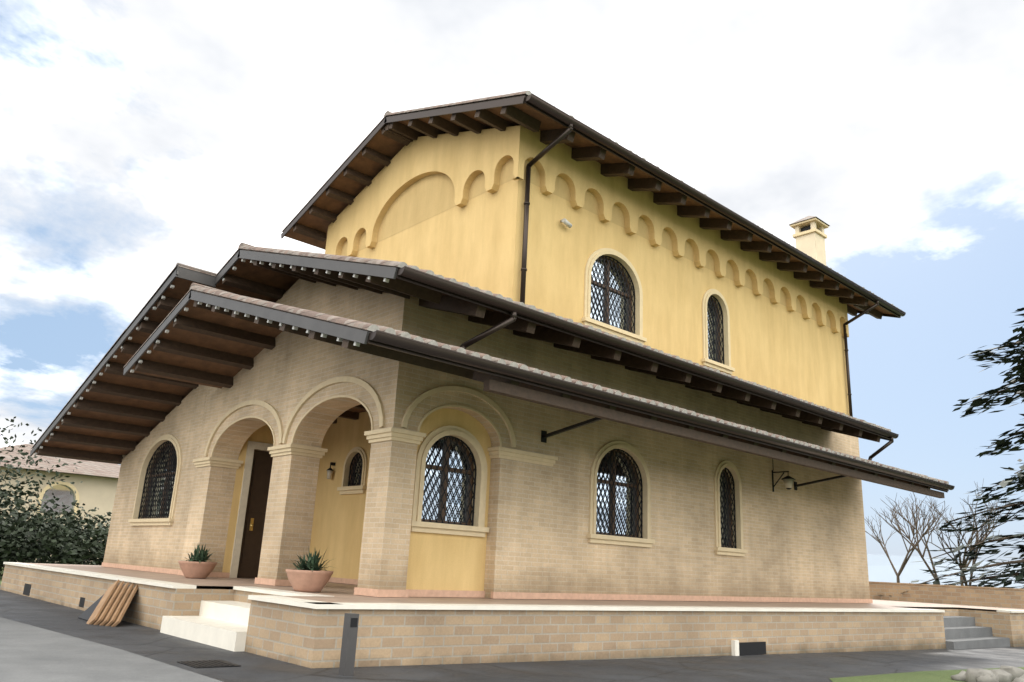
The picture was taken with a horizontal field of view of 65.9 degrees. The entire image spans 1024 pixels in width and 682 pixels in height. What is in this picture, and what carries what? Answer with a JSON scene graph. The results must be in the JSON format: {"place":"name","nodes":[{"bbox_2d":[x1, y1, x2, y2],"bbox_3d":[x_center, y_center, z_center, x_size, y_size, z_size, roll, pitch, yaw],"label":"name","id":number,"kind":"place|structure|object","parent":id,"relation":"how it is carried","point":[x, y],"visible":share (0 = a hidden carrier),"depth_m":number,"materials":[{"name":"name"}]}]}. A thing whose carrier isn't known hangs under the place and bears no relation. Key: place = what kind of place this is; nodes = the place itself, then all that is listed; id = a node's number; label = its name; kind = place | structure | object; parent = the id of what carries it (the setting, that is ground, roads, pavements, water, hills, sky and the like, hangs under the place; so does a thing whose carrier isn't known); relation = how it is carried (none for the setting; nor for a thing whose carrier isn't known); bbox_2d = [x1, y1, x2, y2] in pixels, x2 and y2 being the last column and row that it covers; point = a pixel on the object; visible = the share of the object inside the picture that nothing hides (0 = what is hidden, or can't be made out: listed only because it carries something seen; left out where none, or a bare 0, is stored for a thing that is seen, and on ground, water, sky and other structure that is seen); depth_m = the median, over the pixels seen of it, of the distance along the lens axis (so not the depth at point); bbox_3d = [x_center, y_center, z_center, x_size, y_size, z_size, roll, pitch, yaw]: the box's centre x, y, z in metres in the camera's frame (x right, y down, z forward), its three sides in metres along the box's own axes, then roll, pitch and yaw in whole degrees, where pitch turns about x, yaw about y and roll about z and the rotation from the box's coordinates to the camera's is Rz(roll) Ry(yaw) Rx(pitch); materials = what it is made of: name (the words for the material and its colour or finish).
{"place":"outdoors","nodes":[
{"label":"outdoors","id":0,"kind":"place"},
{"bbox_2d":[35,218,571,454],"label":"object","id":1,"kind":"object","parent":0,"point":[567,223],"visible":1,"depth_m":13.72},
{"bbox_2d":[103,279,869,598],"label":"brick house walls","id":2,"kind":"structure","parent":0,"point":[807,541],"depth_m":14.66,"materials":[{"name":"beige brick"}]},
{"bbox_2d":[142,257,732,546],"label":"window panes","id":3,"kind":"structure","parent":2,"relation":"in","point":[446,470],"depth_m":15.21,"materials":[{"name":"grey glass"}]},
{"bbox_2d":[145,260,728,545],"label":"window frames","id":4,"kind":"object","parent":3,"relation":"in","point":[435,490],"visible":0.24,"depth_m":15.08,"materials":[{"name":"black metal"}]},
{"bbox_2d":[128,376,747,556],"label":"arch moldings","id":5,"kind":"structure","parent":2,"relation":"attached to","point":[477,528],"depth_m":13.81,"materials":[{"name":"beige stone"}]},
{"bbox_2d":[37,106,944,497],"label":"roof beams","id":6,"kind":"structure","parent":2,"relation":"on","point":[399,132],"depth_m":15.34,"materials":[{"name":"brown wood"}]},
{"bbox_2d":[35,104,893,454],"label":"roof soffit boards","id":7,"kind":"object","parent":6,"relation":"on","point":[341,182],"visible":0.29,"depth_m":16.32,"materials":[{"name":"brown wood"}]},
{"bbox_2d":[30,91,947,483],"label":"roof tiles","id":8,"kind":"object","parent":7,"relation":"on","point":[342,321],"visible":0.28,"depth_m":12.87,"materials":[{"name":"tile"}]},
{"bbox_2d":[367,91,948,483],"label":"roof tiles","id":9,"kind":"object","parent":8,"relation":"on","point":[373,328],"visible":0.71,"depth_m":12.06,"materials":[{"name":"tile"}]},
{"bbox_2d":[795,221,825,264],"bbox_3d":[9.060,-2.336,23.891,0.620,2.400,0.620,17,-21,-40],"label":"house chimney","id":10,"kind":"object","parent":8,"relation":"on","point":[812,245],"visible":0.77,"depth_m":23.80,"materials":[{"name":"beige paint"}]},
{"bbox_2d":[30,250,947,492],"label":"roof fascia","id":11,"kind":"structure","parent":6,"relation":"attached to","point":[346,332],"depth_m":12.77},
{"bbox_2d":[281,93,954,490],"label":"roof gutter pipes","id":12,"kind":"object","parent":6,"relation":"attached to","point":[515,311],"visible":0.93,"depth_m":14.12,"materials":[{"name":"brown metal"}]},
{"bbox_2d":[138,226,846,548],"bbox_3d":[0.968,-0.735,17.218,18.195,9.783,9.586,5,-16,-9],"label":"house ironwork","id":13,"kind":"object","parent":2,"relation":"attached to","point":[544,435],"visible":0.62,"depth_m":15.93,"materials":[{"name":"black metal"}]},
{"bbox_2d":[327,470,793,487],"bbox_3d":[1.240,3.101,17.709,10.577,0.600,0.240,4,-16,-5],"label":"wall lamp","id":14,"kind":"object","parent":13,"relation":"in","point":[788,483],"visible":1,"depth_m":18.16,"materials":[{"name":"black metal"}]},
{"bbox_2d":[0,585,1023,681],"bbox_3d":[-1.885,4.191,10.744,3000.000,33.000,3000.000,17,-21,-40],"label":"asphalt ground","id":15,"kind":"structure","parent":0,"point":[150,643],"depth_m":10.34,"materials":[{"name":"grey asphalt"}]},
{"bbox_2d":[0,416,36,507],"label":"tree","id":16,"kind":"object","parent":15,"relation":"on","point":[5,438],"visible":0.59,"depth_m":33.79,"materials":[{"name":"green plant"}]},
{"bbox_2d":[0,419,66,519],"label":"tree","id":17,"kind":"object","parent":15,"relation":"on","point":[11,466],"visible":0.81,"depth_m":26.85,"materials":[{"name":"green plant"}]},
{"bbox_2d":[0,427,82,562],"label":"tree","id":18,"kind":"object","parent":15,"relation":"on","point":[33,493],"visible":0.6,"depth_m":28.82,"materials":[{"name":"green plant"}]},
{"bbox_2d":[0,505,89,569],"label":"hedge leaves","id":19,"kind":"object","parent":15,"relation":"on","point":[46,528],"visible":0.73,"depth_m":25.78,"materials":[{"name":"green plant"}]},
{"bbox_2d":[0,480,96,574],"bbox_3d":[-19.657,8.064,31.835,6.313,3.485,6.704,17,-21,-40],"label":"bush","id":20,"kind":"object","parent":15,"relation":"on","point":[56,515],"visible":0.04,"depth_m":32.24,"materials":[{"name":"green plant"}]},
{"bbox_2d":[0,467,117,561],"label":"neighbour house walls","id":21,"kind":"structure","parent":15,"relation":"on","point":[97,492],"depth_m":40.03,"materials":[{"name":"beige paint"}]},
{"bbox_2d":[39,485,74,514],"bbox_3d":[-22.640,7.898,39.411,1.500,1.450,0.001,17,-21,-40],"label":"window","id":22,"kind":"structure","parent":21,"relation":"in","point":[63,494],"depth_m":39.49,"materials":[{"name":"grey glass"}]},
{"bbox_2d":[37,481,78,514],"bbox_3d":[-22.487,7.783,39.276,1.820,1.611,0.040,17,-21,-40],"label":"window trim","id":23,"kind":"structure","parent":21,"relation":"attached to","point":[71,486],"depth_m":39.48,"materials":[{"name":"beige stone"}]},
{"bbox_2d":[0,444,120,478],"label":"roof","id":24,"kind":"structure","parent":21,"relation":"on","point":[98,469],"depth_m":40.43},
{"bbox_2d":[11,502,110,564],"bbox_3d":[-17.459,7.789,31.132,4.862,2.911,4.886,17,-21,-40],"label":"bush","id":25,"kind":"object","parent":15,"relation":"on","point":[92,517],"visible":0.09,"depth_m":31.26,"materials":[{"name":"green plant"}]},
{"bbox_2d":[25,509,109,564],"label":"hedge leaves","id":26,"kind":"object","parent":15,"relation":"on","point":[74,550],"visible":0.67,"depth_m":26.06,"materials":[{"name":"green plant"}]},
{"bbox_2d":[49,508,111,564],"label":"hedge leaves","id":27,"kind":"object","parent":15,"relation":"on","point":[98,560],"visible":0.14,"depth_m":26.81,"materials":[{"name":"green plant"}]},
{"bbox_2d":[78,583,129,620],"bbox_3d":[-6.629,4.251,12.873,0.532,0.570,0.750,17,-21,-40],"label":"support","id":28,"kind":"object","parent":15,"relation":"on","point":[86,614],"visible":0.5,"depth_m":12.87,"materials":[{"name":"black metal"}]},
{"bbox_2d":[0,617,222,681],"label":"driveway","id":29,"kind":"structure","parent":15,"relation":"on","point":[29,653],"depth_m":7.94,"materials":[{"name":"grey concrete"}]},
{"bbox_2d":[86,579,137,626],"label":"wooden slats","id":30,"kind":"object","parent":15,"relation":"on","point":[112,605],"visible":0.86,"depth_m":12.30,"materials":[{"name":"brown wood"}]},
{"bbox_2d":[178,660,240,667],"bbox_3d":[-3.194,3.399,8.326,0.480,0.010,0.510,17,-21,-40],"label":"drain grate","id":31,"kind":"object","parent":15,"relation":"on","point":[208,663],"visible":1,"depth_m":8.29,"materials":[{"name":"black metal"}]},
{"bbox_2d":[339,613,358,675],"bbox_3d":[-1.692,3.147,8.208,0.110,0.600,0.113,17,-21,-40],"label":"bollard light","id":32,"kind":"object","parent":15,"relation":"on","point":[348,645],"visible":1,"depth_m":8.17,"materials":[{"name":"black metal"}]},
{"bbox_2d":[0,564,1023,667],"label":"brick base wall","id":33,"kind":"structure","parent":15,"relation":"on","point":[306,637],"depth_m":11.58,"materials":[{"name":"beige brick"}]},
{"bbox_2d":[23,583,765,655],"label":"terrace vents","id":34,"kind":"object","parent":33,"relation":"attached to","point":[751,648],"visible":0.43,"depth_m":13.34,"materials":[{"name":"black metal"}]},
{"bbox_2d":[3,562,1023,655],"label":"coping and steps","id":35,"kind":"structure","parent":33,"relation":"on","point":[222,624],"depth_m":10.98,"materials":[{"name":"white stone"}]},
{"bbox_2d":[28,563,1023,609],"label":"terrace floor","id":36,"kind":"structure","parent":33,"relation":"on","point":[340,592],"depth_m":13.85,"materials":[{"name":"stone"}]},
{"bbox_2d":[178,543,220,578],"bbox_3d":[-5.978,4.140,14.962,0.836,0.667,0.775,17,-21,-40],"label":"pot plant","id":37,"kind":"object","parent":36,"relation":"on","point":[196,564],"visible":1,"depth_m":14.80,"materials":[{"name":"green plant"}]},
{"bbox_2d":[286,545,332,591],"bbox_3d":[-2.963,3.353,11.666,0.748,0.659,0.731,5,-16,-7],"label":"pot plant","id":38,"kind":"object","parent":36,"relation":"on","point":[310,575],"visible":1,"depth_m":11.43,"materials":[{"name":"green plant"}]},
{"bbox_2d":[101,562,872,602],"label":"baseboard","id":39,"kind":"structure","parent":36,"relation":"on","point":[436,593],"depth_m":14.07,"materials":[{"name":"pink stone"}]},
{"bbox_2d":[869,583,1023,611],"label":"boundary wall","id":40,"kind":"structure","parent":15,"relation":"on","point":[1002,598],"depth_m":24.50,"materials":[{"name":"beige brick"}]},
{"bbox_2d":[869,581,1023,589],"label":"parapet coping","id":41,"kind":"object","parent":40,"relation":"on","point":[948,585],"visible":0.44,"depth_m":24.52,"materials":[{"name":"beige stone"}]},
{"bbox_2d":[917,516,999,584],"bbox_3d":[17.345,8.641,29.697,3.106,4.266,2.088,5,-16,-9],"label":"bare tree","id":42,"kind":"object","parent":15,"relation":"on","point":[981,537],"visible":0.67,"depth_m":30.00,"materials":[{"name":"brown plant"}]},
{"bbox_2d":[925,479,1021,585],"bbox_3d":[21.653,9.413,35.962,5.258,6.610,3.305,10,-18,-25],"label":"bare tree","id":43,"kind":"object","parent":15,"relation":"on","point":[970,541],"visible":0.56,"depth_m":35.87,"materials":[{"name":"brown plant"}]},
{"bbox_2d":[943,616,1010,649],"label":"steps","id":44,"kind":"structure","parent":15,"relation":"on","point":[963,632],"depth_m":19.25,"materials":[{"name":"grey concrete"}]},
{"bbox_2d":[951,665,1023,681],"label":"rock pile","id":45,"kind":"object","parent":15,"relation":"on","point":[1008,674],"visible":1,"depth_m":10.83,"materials":[{"name":"white stone"}]},
{"bbox_2d":[0,567,1023,681],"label":"ground grass","id":46,"kind":"structure","parent":0,"point":[934,676],"depth_m":10.97,"materials":[{"name":"green plant"}]},
{"bbox_2d":[0,511,62,576],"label":"hedge leaves","id":47,"kind":"object","parent":46,"relation":"on","point":[8,533],"visible":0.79,"depth_m":25.15,"materials":[{"name":"green plant"}]},
{"bbox_2d":[864,500,951,582],"bbox_3d":[17.878,9.909,35.945,2.884,5.296,3.946,17,-21,-40],"label":"bare tree","id":48,"kind":"object","parent":46,"relation":"on","point":[903,565],"visible":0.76,"depth_m":35.51,"materials":[{"name":"brown plant"}]},
{"bbox_2d":[872,492,948,584],"bbox_3d":[16.881,8.934,32.959,3.517,5.443,2.847,17,-21,-40],"label":"bare tree","id":49,"kind":"object","parent":46,"relation":"on","point":[917,533],"visible":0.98,"depth_m":32.90,"materials":[{"name":"brown plant"}]},
{"bbox_2d":[888,307,1023,608],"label":"foliage","id":50,"kind":"object","parent":46,"relation":"on","point":[1018,575],"visible":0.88,"depth_m":28.65,"materials":[{"name":"green plant"}]},
{"bbox_2d":[0,0,1023,561],"label":"sky","id":51,"kind":"structure","parent":0,"point":[140,139],"materials":[{"name":"white"}]},
{"bbox_2d":[222,125,848,590],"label":"stucco house walls","id":52,"kind":"structure","parent":0,"point":[774,343],"depth_m":16.63,"materials":[{"name":"yellow paint"}]},
{"bbox_2d":[229,441,272,577],"bbox_3d":[-5.236,3.614,16.869,1.300,2.790,0.175,17,-21,-40],"label":"door frame","id":53,"kind":"object","parent":52,"relation":"in","point":[252,446],"visible":0.41,"depth_m":16.46,"materials":[{"name":"beige stone"}]},
{"bbox_2d":[237,450,272,577],"bbox_3d":[-5.293,3.699,16.906,1.000,2.640,0.055,17,-21,-40],"label":"house door","id":54,"kind":"structure","parent":53,"relation":"in","point":[251,546],"depth_m":16.75,"materials":[{"name":"brown wood"}]},
{"bbox_2d":[249,518,253,530],"bbox_3d":[-5.399,3.805,16.400,0.070,0.250,0.070,17,-21,-40],"label":"door handle","id":55,"kind":"object","parent":54,"relation":"attached to","point":[251,524],"visible":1,"depth_m":16.39,"materials":[{"name":"gold metal"}]},
{"bbox_2d":[337,217,828,494],"bbox_3d":[3.111,-0.171,20.338,13.170,9.180,5.250,17,-21,-40],"label":"window trim","id":56,"kind":"structure","parent":52,"relation":"attached to","point":[345,488],"depth_m":16.54,"materials":[{"name":"beige stone"}]},
{"bbox_2d":[341,158,841,332],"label":"house stucco niches","id":57,"kind":"object","parent":52,"relation":"in","point":[422,200],"visible":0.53,"depth_m":17.00,"materials":[{"name":"yellow paint"}]},
{"bbox_2d":[867,554,1023,587],"bbox_3d":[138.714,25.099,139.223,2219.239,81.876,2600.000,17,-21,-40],"label":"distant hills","id":58,"kind":"structure","parent":0,"point":[880,568],"depth_m":788.05,"materials":[{"name":"white"}]}
]}

